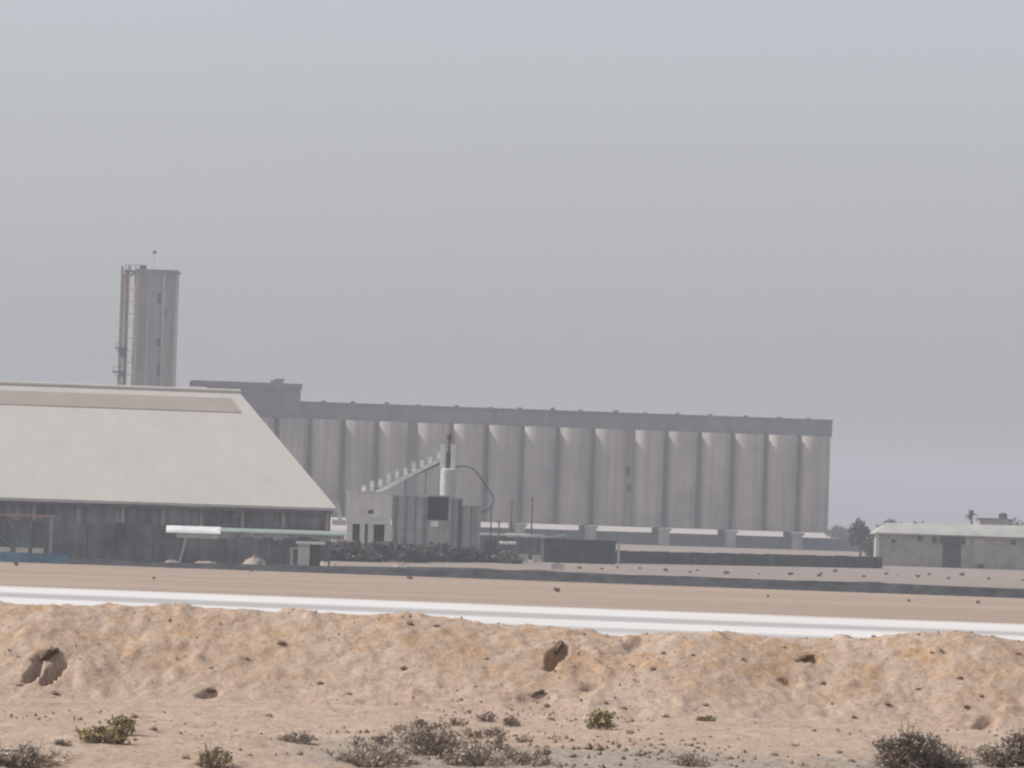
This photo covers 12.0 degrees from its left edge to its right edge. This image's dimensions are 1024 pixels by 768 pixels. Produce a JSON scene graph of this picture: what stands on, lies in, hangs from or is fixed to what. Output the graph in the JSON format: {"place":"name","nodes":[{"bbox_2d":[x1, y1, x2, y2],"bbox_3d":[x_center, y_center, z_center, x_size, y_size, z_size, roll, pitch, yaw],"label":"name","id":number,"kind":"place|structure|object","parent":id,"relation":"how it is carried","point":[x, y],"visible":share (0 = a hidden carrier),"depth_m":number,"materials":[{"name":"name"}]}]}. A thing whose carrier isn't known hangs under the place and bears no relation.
{"place":"outdoors","nodes":[
{"label":"outdoors","id":0,"kind":"place"},
{"bbox_2d":[332,491,392,545],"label":"hopper building","id":1,"kind":"structure","parent":0,"point":[368,514],"depth_m":599.81,"materials":[{"name":"grey concrete"}]},
{"bbox_2d":[362,450,439,494],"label":"inclined conveyor","id":2,"kind":"object","parent":1,"relation":"attached to","point":[423,468],"visible":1,"depth_m":602.85,"materials":[{"name":"metal"}]},
{"bbox_2d":[0,517,1023,767],"bbox_3d":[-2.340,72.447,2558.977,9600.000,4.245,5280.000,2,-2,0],"label":"ground","id":3,"kind":"structure","parent":0,"point":[768,695],"depth_m":85.61,"materials":[{"name":"beige sand"}]},
{"bbox_2d":[0,514,67,563],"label":"steel gantry","id":4,"kind":"object","parent":3,"relation":"on","point":[37,555],"visible":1,"depth_m":457.30,"materials":[{"name":"metal"}]},
{"bbox_2d":[0,739,79,767],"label":"shrub","id":5,"kind":"object","parent":3,"relation":"on","point":[21,757],"visible":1,"depth_m":62.09,"materials":[{"name":"grey plant"}]},
{"bbox_2d":[38,647,58,661],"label":"rock","id":6,"kind":"object","parent":3,"relation":"on","point":[46,654],"visible":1,"depth_m":85.37,"materials":[{"name":"beige stone"}]},
{"bbox_2d":[53,738,72,745],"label":"desert tuft","id":7,"kind":"object","parent":3,"relation":"on","point":[62,743],"visible":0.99,"depth_m":66.66,"materials":[{"name":"brown plant"}]},
{"bbox_2d":[73,721,137,743],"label":"desert tuft","id":8,"kind":"object","parent":3,"relation":"on","point":[96,734],"visible":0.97,"depth_m":67.52,"materials":[{"name":"green plant"}]},
{"bbox_2d":[107,711,141,735],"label":"desert tuft","id":9,"kind":"object","parent":3,"relation":"on","point":[128,721],"visible":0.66,"depth_m":70.17,"materials":[{"name":"green plant"}]},
{"bbox_2d":[112,250,180,504],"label":"elevator tower","id":10,"kind":"structure","parent":3,"relation":"on","point":[150,309],"depth_m":1112.57,"materials":[{"name":"concrete"}]},
{"bbox_2d":[156,364,159,375],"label":"window","id":11,"kind":"structure","parent":10,"relation":"in","point":[157,365],"depth_m":1112.23,"materials":[{"name":"glass"}]},
{"bbox_2d":[156,338,160,346],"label":"window","id":12,"kind":"structure","parent":10,"relation":"in","point":[158,340],"depth_m":1112.50,"materials":[{"name":"glass"}]},
{"bbox_2d":[157,293,161,303],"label":"window","id":13,"kind":"structure","parent":10,"relation":"in","point":[159,295],"depth_m":1112.77,"materials":[{"name":"glass"}]},
{"bbox_2d":[0,381,336,564],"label":"storage warehouse","id":14,"kind":"structure","parent":3,"relation":"on","point":[100,448],"depth_m":474.72,"materials":[{"name":"grey metal"}]},
{"bbox_2d":[181,754,189,758],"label":"stone","id":15,"kind":"object","parent":3,"relation":"on","point":[187,756],"visible":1,"depth_m":65.19,"materials":[{"name":"beige stone"}]},
{"bbox_2d":[195,560,216,562],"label":"sand heap","id":16,"kind":"object","parent":3,"relation":"on","point":[204,561],"visible":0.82,"depth_m":460.45,"materials":[{"name":"beige sand"}]},
{"bbox_2d":[187,740,233,767],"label":"desert tuft","id":17,"kind":"object","parent":3,"relation":"on","point":[205,755],"visible":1,"depth_m":64.15,"materials":[{"name":"plant"}]},
{"bbox_2d":[205,688,215,692],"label":"rock","id":18,"kind":"object","parent":3,"relation":"on","point":[209,690],"visible":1,"depth_m":84.63,"materials":[{"name":"beige stone"}]},
{"bbox_2d":[242,554,266,564],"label":"sand heap","id":19,"kind":"object","parent":3,"relation":"on","point":[253,559],"visible":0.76,"depth_m":460.26,"materials":[{"name":"beige sand"}]},
{"bbox_2d":[166,525,347,565],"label":"belt conveyor","id":20,"kind":"object","parent":3,"relation":"on","point":[185,532],"visible":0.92,"depth_m":462.12,"materials":[{"name":"grey metal"}]},
{"bbox_2d":[276,728,320,744],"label":"shrub","id":21,"kind":"object","parent":3,"relation":"on","point":[296,738],"visible":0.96,"depth_m":69.69,"materials":[{"name":"brown plant"}]},
{"bbox_2d":[290,541,324,565],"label":"kiosk","id":22,"kind":"object","parent":3,"relation":"on","point":[308,553],"visible":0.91,"depth_m":457.22,"materials":[{"name":"white paint"}]},
{"bbox_2d":[309,544,320,565],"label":"door","id":23,"kind":"structure","parent":22,"relation":"in","point":[314,560],"depth_m":457.57,"materials":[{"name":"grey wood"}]},
{"bbox_2d":[320,561,337,565],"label":"sand heap","id":24,"kind":"object","parent":3,"relation":"on","point":[322,563],"visible":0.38,"depth_m":469.02,"materials":[{"name":"beige sand"}]},
{"bbox_2d":[330,543,341,559],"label":"scrub bush","id":25,"kind":"object","parent":3,"relation":"on","point":[333,550],"visible":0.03,"depth_m":552.67,"materials":[{"name":"grey plant"}]},
{"bbox_2d":[330,541,352,560],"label":"scrub bush","id":26,"kind":"object","parent":3,"relation":"on","point":[339,557],"visible":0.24,"depth_m":562.98,"materials":[{"name":"grey plant"}]},
{"bbox_2d":[333,540,362,560],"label":"scrub bush","id":27,"kind":"object","parent":3,"relation":"on","point":[344,543],"visible":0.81,"depth_m":565.88,"materials":[{"name":"grey plant"}]},
{"bbox_2d":[331,751,364,760],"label":"twiggy tuft","id":28,"kind":"object","parent":3,"relation":"on","point":[338,758],"visible":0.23,"depth_m":66.29,"materials":[{"name":"brown plant"}]},
{"bbox_2d":[344,731,371,746],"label":"twiggy tuft","id":29,"kind":"object","parent":3,"relation":"on","point":[359,738],"visible":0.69,"depth_m":70.08,"materials":[{"name":"brown plant"}]},
{"bbox_2d":[340,545,380,561],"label":"scrub bush","id":30,"kind":"object","parent":3,"relation":"on","point":[364,553],"visible":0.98,"depth_m":562.00,"materials":[{"name":"grey plant"}]},
{"bbox_2d":[329,737,417,767],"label":"shrub","id":31,"kind":"object","parent":3,"relation":"on","point":[376,760],"visible":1,"depth_m":65.24,"materials":[{"name":"grey plant"}]},
{"bbox_2d":[363,539,397,561],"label":"scrub bush","id":32,"kind":"object","parent":3,"relation":"on","point":[383,551],"visible":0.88,"depth_m":566.18,"materials":[{"name":"grey plant"}]},
{"bbox_2d":[371,731,397,744],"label":"twiggy tuft","id":33,"kind":"object","parent":3,"relation":"on","point":[380,737],"visible":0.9,"depth_m":70.46,"materials":[{"name":"brown plant"}]},
{"bbox_2d":[379,539,399,560],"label":"scrub bush","id":34,"kind":"object","parent":3,"relation":"on","point":[392,543],"visible":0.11,"depth_m":577.73,"materials":[{"name":"grey plant"}]},
{"bbox_2d":[379,746,412,757],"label":"twiggy tuft","id":35,"kind":"object","parent":3,"relation":"on","point":[402,755],"visible":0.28,"depth_m":67.50,"materials":[{"name":"brown plant"}]},
{"bbox_2d":[390,719,408,732],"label":"twiggy tuft","id":36,"kind":"object","parent":3,"relation":"on","point":[401,727],"visible":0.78,"depth_m":75.10,"materials":[{"name":"brown plant"}]},
{"bbox_2d":[393,561,408,566],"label":"sand heap","id":37,"kind":"object","parent":3,"relation":"on","point":[401,564],"visible":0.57,"depth_m":469.42,"materials":[{"name":"beige sand"}]},
{"bbox_2d":[392,543,423,562],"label":"scrub bush","id":38,"kind":"object","parent":3,"relation":"on","point":[407,553],"visible":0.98,"depth_m":568.97,"materials":[{"name":"grey plant"}]},
{"bbox_2d":[397,757,426,764],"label":"twiggy tuft","id":39,"kind":"object","parent":3,"relation":"on","point":[413,762],"visible":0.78,"depth_m":66.09,"materials":[{"name":"brown plant"}]},
{"bbox_2d":[410,719,429,727],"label":"twiggy tuft","id":40,"kind":"object","parent":3,"relation":"on","point":[420,721],"visible":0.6,"depth_m":76.77,"materials":[{"name":"brown plant"}]},
{"bbox_2d":[374,714,473,755],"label":"shrub","id":41,"kind":"object","parent":3,"relation":"on","point":[426,737],"visible":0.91,"depth_m":69.09,"materials":[{"name":"grey plant"}]},
{"bbox_2d":[412,544,445,562],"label":"scrub bush","id":42,"kind":"object","parent":3,"relation":"on","point":[427,555],"visible":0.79,"depth_m":574.16,"materials":[{"name":"grey plant"}]},
{"bbox_2d":[392,495,480,548],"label":"bin house","id":43,"kind":"structure","parent":3,"relation":"on","point":[423,520],"depth_m":600.51,"materials":[{"name":"grey metal"}]},
{"bbox_2d":[440,434,455,495],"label":"cement silo","id":44,"kind":"object","parent":43,"relation":"on","point":[447,480],"visible":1,"depth_m":601.40,"materials":[{"name":"paint"}]},
{"bbox_2d":[424,541,450,561],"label":"scrub bush","id":45,"kind":"object","parent":3,"relation":"on","point":[440,547],"visible":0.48,"depth_m":585.59,"materials":[{"name":"grey plant"}]},
{"bbox_2d":[424,717,456,729],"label":"twiggy tuft","id":46,"kind":"object","parent":3,"relation":"on","point":[440,725],"visible":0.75,"depth_m":76.51,"materials":[{"name":"brown plant"}]},
{"bbox_2d":[436,750,462,764],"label":"twiggy tuft","id":47,"kind":"object","parent":3,"relation":"on","point":[444,761],"visible":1,"depth_m":66.82,"materials":[{"name":"brown plant"}]},
{"bbox_2d":[448,543,463,561],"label":"scrub bush","id":48,"kind":"object","parent":3,"relation":"on","point":[455,550],"visible":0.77,"depth_m":591.59,"materials":[{"name":"grey plant"}]},
{"bbox_2d":[446,715,468,725],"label":"twiggy tuft","id":49,"kind":"object","parent":3,"relation":"on","point":[453,723],"visible":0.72,"depth_m":78.41,"materials":[{"name":"brown plant"}]},
{"bbox_2d":[458,726,484,738],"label":"twiggy tuft","id":50,"kind":"object","parent":3,"relation":"on","point":[469,732],"visible":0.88,"depth_m":72.87,"materials":[{"name":"brown plant"}]},
{"bbox_2d":[456,545,488,562],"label":"scrub bush","id":51,"kind":"object","parent":3,"relation":"on","point":[472,552],"visible":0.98,"depth_m":592.35,"materials":[{"name":"grey plant"}]},
{"bbox_2d":[455,465,493,550],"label":"curved pipe","id":52,"kind":"object","parent":3,"relation":"on","point":[484,483],"visible":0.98,"depth_m":602.65,"materials":[{"name":"grey metal"}]},
{"bbox_2d":[441,737,517,766],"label":"shrub","id":53,"kind":"object","parent":3,"relation":"on","point":[468,755],"visible":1,"depth_m":66.81,"materials":[{"name":"brown plant"}]},
{"bbox_2d":[473,549,496,562],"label":"scrub bush","id":54,"kind":"object","parent":3,"relation":"on","point":[485,552],"visible":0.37,"depth_m":600.97,"materials":[{"name":"grey plant"}]},
{"bbox_2d":[475,708,495,721],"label":"twiggy tuft","id":55,"kind":"object","parent":3,"relation":"on","point":[488,715],"visible":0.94,"depth_m":79.68,"materials":[{"name":"brown plant"}]},
{"bbox_2d":[474,722,507,736],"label":"twiggy tuft","id":56,"kind":"object","parent":3,"relation":"on","point":[496,731],"visible":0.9,"depth_m":72.87,"materials":[{"name":"brown plant"}]},
{"bbox_2d":[487,549,500,562],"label":"scrub bush","id":57,"kind":"object","parent":3,"relation":"on","point":[496,550],"visible":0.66,"depth_m":602.01,"materials":[{"name":"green plant"}]},
{"bbox_2d":[497,520,500,548],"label":"utility pole","id":58,"kind":"object","parent":3,"relation":"on","point":[498,522],"visible":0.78,"depth_m":639.65,"materials":[{"name":"grey wood"}]},
{"bbox_2d":[486,734,512,749],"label":"twiggy tuft","id":59,"kind":"object","parent":3,"relation":"on","point":[499,740],"visible":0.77,"depth_m":70.06,"materials":[{"name":"brown plant"}]},
{"bbox_2d":[490,550,525,563],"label":"scrub bush","id":60,"kind":"object","parent":3,"relation":"on","point":[508,557],"visible":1,"depth_m":596.78,"materials":[{"name":"grey plant"}]},
{"bbox_2d":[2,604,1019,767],"bbox_3d":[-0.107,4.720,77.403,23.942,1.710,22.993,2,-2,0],"label":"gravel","id":61,"kind":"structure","parent":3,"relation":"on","point":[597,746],"depth_m":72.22,"materials":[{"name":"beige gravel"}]},
{"bbox_2d":[496,715,525,725],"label":"twiggy tuft","id":62,"kind":"object","parent":3,"relation":"on","point":[509,721],"visible":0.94,"depth_m":78.56,"materials":[{"name":"brown plant"}]},
{"bbox_2d":[509,499,513,550],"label":"utility pole","id":63,"kind":"object","parent":3,"relation":"on","point":[512,502],"visible":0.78,"depth_m":654.66,"materials":[{"name":"grey wood"}]},
{"bbox_2d":[501,749,522,759],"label":"twiggy tuft","id":64,"kind":"object","parent":3,"relation":"on","point":[517,753],"visible":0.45,"depth_m":68.64,"materials":[{"name":"brown plant"}]},
{"bbox_2d":[480,533,545,559],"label":"loading platform","id":65,"kind":"structure","parent":3,"relation":"on","point":[485,543],"depth_m":663.64,"materials":[{"name":"grey metal"}]},
{"bbox_2d":[485,540,496,550],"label":"door","id":66,"kind":"structure","parent":65,"relation":"in","point":[487,542],"depth_m":663.49,"materials":[{"name":"grey metal"}]},
{"bbox_2d":[499,533,541,556],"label":"pipe rack","id":67,"kind":"object","parent":3,"relation":"on","point":[503,542],"visible":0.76,"depth_m":654.40,"materials":[{"name":"grey metal"}]},
{"bbox_2d":[519,554,527,561],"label":"concrete block","id":68,"kind":"object","parent":3,"relation":"on","point":[524,556],"depth_m":623.11,"materials":[{"name":"concrete"}]},
{"bbox_2d":[190,379,862,551],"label":"grain silo","id":69,"kind":"object","parent":3,"relation":"on","point":[661,475],"visible":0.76,"depth_m":1125.71,"materials":[{"name":"concrete"}]},
{"bbox_2d":[516,733,536,742],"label":"twiggy tuft","id":70,"kind":"object","parent":3,"relation":"on","point":[525,740],"visible":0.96,"depth_m":72.13,"materials":[{"name":"brown plant"}]},
{"bbox_2d":[507,746,555,766],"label":"shrub","id":71,"kind":"object","parent":3,"relation":"on","point":[543,758],"visible":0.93,"depth_m":67.67,"materials":[{"name":"grey plant"}]},
{"bbox_2d":[530,497,534,559],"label":"utility pole","id":72,"kind":"object","parent":3,"relation":"on","point":[532,500],"visible":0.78,"depth_m":654.63,"materials":[{"name":"grey wood"}]},
{"bbox_2d":[532,554,540,562],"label":"concrete block","id":73,"kind":"object","parent":3,"relation":"on","point":[535,558],"depth_m":620.11,"materials":[{"name":"concrete"}]},
{"bbox_2d":[531,689,544,696],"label":"rock","id":74,"kind":"object","parent":3,"relation":"on","point":[541,691],"visible":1,"depth_m":84.65,"materials":[{"name":"beige stone"}]},
{"bbox_2d":[551,563,563,569],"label":"concrete block","id":75,"kind":"object","parent":3,"relation":"on","point":[557,566],"depth_m":546.37,"materials":[{"name":"concrete"}]},
{"bbox_2d":[554,640,563,654],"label":"rock","id":76,"kind":"object","parent":3,"relation":"on","point":[559,644],"visible":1,"depth_m":86.55,"materials":[{"name":"beige stone"}]},
{"bbox_2d":[540,534,619,564],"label":"site cabin","id":77,"kind":"object","parent":3,"relation":"on","point":[564,548],"visible":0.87,"depth_m":629.65,"materials":[{"name":"metal"}]},
{"bbox_2d":[550,548,557,554],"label":"window","id":78,"kind":"structure","parent":77,"relation":"in","point":[554,551],"depth_m":628.95,"materials":[{"name":"grey glass"}]},
{"bbox_2d":[578,548,586,562],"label":"door","id":79,"kind":"structure","parent":77,"relation":"in","point":[582,551],"depth_m":629.56,"materials":[{"name":"metal"}]},
{"bbox_2d":[593,549,598,555],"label":"window","id":80,"kind":"structure","parent":77,"relation":"in","point":[595,551],"depth_m":629.72,"materials":[{"name":"grey glass"}]},
{"bbox_2d":[603,549,608,555],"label":"window","id":81,"kind":"structure","parent":77,"relation":"in","point":[605,551],"depth_m":629.87,"materials":[{"name":"grey glass"}]},
{"bbox_2d":[584,707,618,729],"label":"desert tuft","id":82,"kind":"object","parent":3,"relation":"on","point":[603,718],"visible":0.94,"depth_m":78.34,"materials":[{"name":"green plant"}]},
{"bbox_2d":[665,750,715,766],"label":"shrub","id":83,"kind":"object","parent":3,"relation":"on","point":[693,760],"visible":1,"depth_m":68.30,"materials":[{"name":"grey plant"}]},
{"bbox_2d":[695,713,716,721],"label":"desert tuft","id":84,"kind":"object","parent":3,"relation":"on","point":[707,717],"visible":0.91,"depth_m":82.79,"materials":[{"name":"plant"}]},
{"bbox_2d":[615,550,882,567],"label":"boundary wall","id":85,"kind":"structure","parent":3,"relation":"on","point":[686,558],"depth_m":671.82,"materials":[{"name":"grey concrete"}]},
{"bbox_2d":[801,654,814,660],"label":"rock","id":86,"kind":"object","parent":3,"relation":"on","point":[806,657],"visible":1,"depth_m":86.68,"materials":[{"name":"beige stone"}]},
{"bbox_2d":[825,524,846,538],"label":"tree","id":87,"kind":"object","parent":3,"relation":"on","point":[832,533],"visible":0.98,"depth_m":1498.47,"materials":[{"name":"green plant"}]},
{"bbox_2d":[837,527,850,538],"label":"tree","id":88,"kind":"object","parent":3,"relation":"on","point":[847,529],"visible":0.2,"depth_m":1559.03,"materials":[{"name":"green plant"}]},
{"bbox_2d":[846,518,870,555],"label":"tree","id":89,"kind":"object","parent":3,"relation":"on","point":[859,530],"visible":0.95,"depth_m":903.91,"materials":[{"name":"green plant"}]},
{"bbox_2d":[860,533,873,556],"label":"tree","id":90,"kind":"object","parent":3,"relation":"on","point":[867,546],"visible":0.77,"depth_m":878.86,"materials":[{"name":"green plant"}]},
{"bbox_2d":[874,518,896,529],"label":"tree","id":91,"kind":"object","parent":3,"relation":"on","point":[890,521],"visible":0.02,"depth_m":1008.62,"materials":[{"name":"green plant"}]},
{"bbox_2d":[865,716,949,767],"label":"shrub","id":92,"kind":"object","parent":3,"relation":"on","point":[916,750],"visible":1,"depth_m":68.34,"materials":[{"name":"plant"}]},
{"bbox_2d":[870,523,1023,569],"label":"block shed","id":93,"kind":"structure","parent":3,"relation":"on","point":[954,545],"depth_m":752.15,"materials":[{"name":"concrete"}]},
{"bbox_2d":[942,543,960,567],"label":"door","id":94,"kind":"structure","parent":93,"relation":"in","point":[951,558],"depth_m":752.20,"materials":[{"name":"grey metal"}]},
{"bbox_2d":[974,513,1010,524],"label":"rooftop structure","id":95,"kind":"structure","parent":93,"relation":"on","point":[1002,519],"depth_m":899.74,"materials":[{"name":"concrete"}]},
{"bbox_2d":[925,740,986,767],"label":"shrub","id":96,"kind":"object","parent":3,"relation":"on","point":[955,760],"visible":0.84,"depth_m":68.73,"materials":[{"name":"grey plant"}]},
{"bbox_2d":[963,510,977,523],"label":"palm tree","id":97,"kind":"object","parent":3,"relation":"on","point":[971,515],"visible":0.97,"depth_m":929.43,"materials":[{"name":"green plant"}]},
{"bbox_2d":[970,737,1023,767],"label":"shrub","id":98,"kind":"object","parent":3,"relation":"on","point":[991,753],"visible":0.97,"depth_m":70.90,"materials":[{"name":"grey plant"}]},
{"bbox_2d":[1001,723,1023,765],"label":"shrub","id":99,"kind":"object","parent":3,"relation":"on","point":[1016,740],"visible":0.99,"depth_m":71.15,"materials":[{"name":"brown plant"}]},
{"bbox_2d":[1009,517,1023,525],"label":"tree","id":100,"kind":"object","parent":3,"relation":"on","point":[1011,522],"visible":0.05,"depth_m":979.62,"materials":[{"name":"green plant"}]},
{"bbox_2d":[0,586,1023,640],"bbox_3d":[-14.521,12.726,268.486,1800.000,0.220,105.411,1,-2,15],"label":"road","id":101,"kind":"structure","parent":0,"point":[619,622],"depth_m":290.34,"materials":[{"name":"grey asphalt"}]},
{"bbox_2d":[0,0,1023,530],"label":"sky","id":102,"kind":"structure","parent":0,"point":[798,209],"materials":[{"name":"grey"}]},
{"bbox_2d":[27,559,1023,597],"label":"embankment","id":103,"kind":"structure","parent":0,"point":[694,581],"depth_m":446.20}
]}

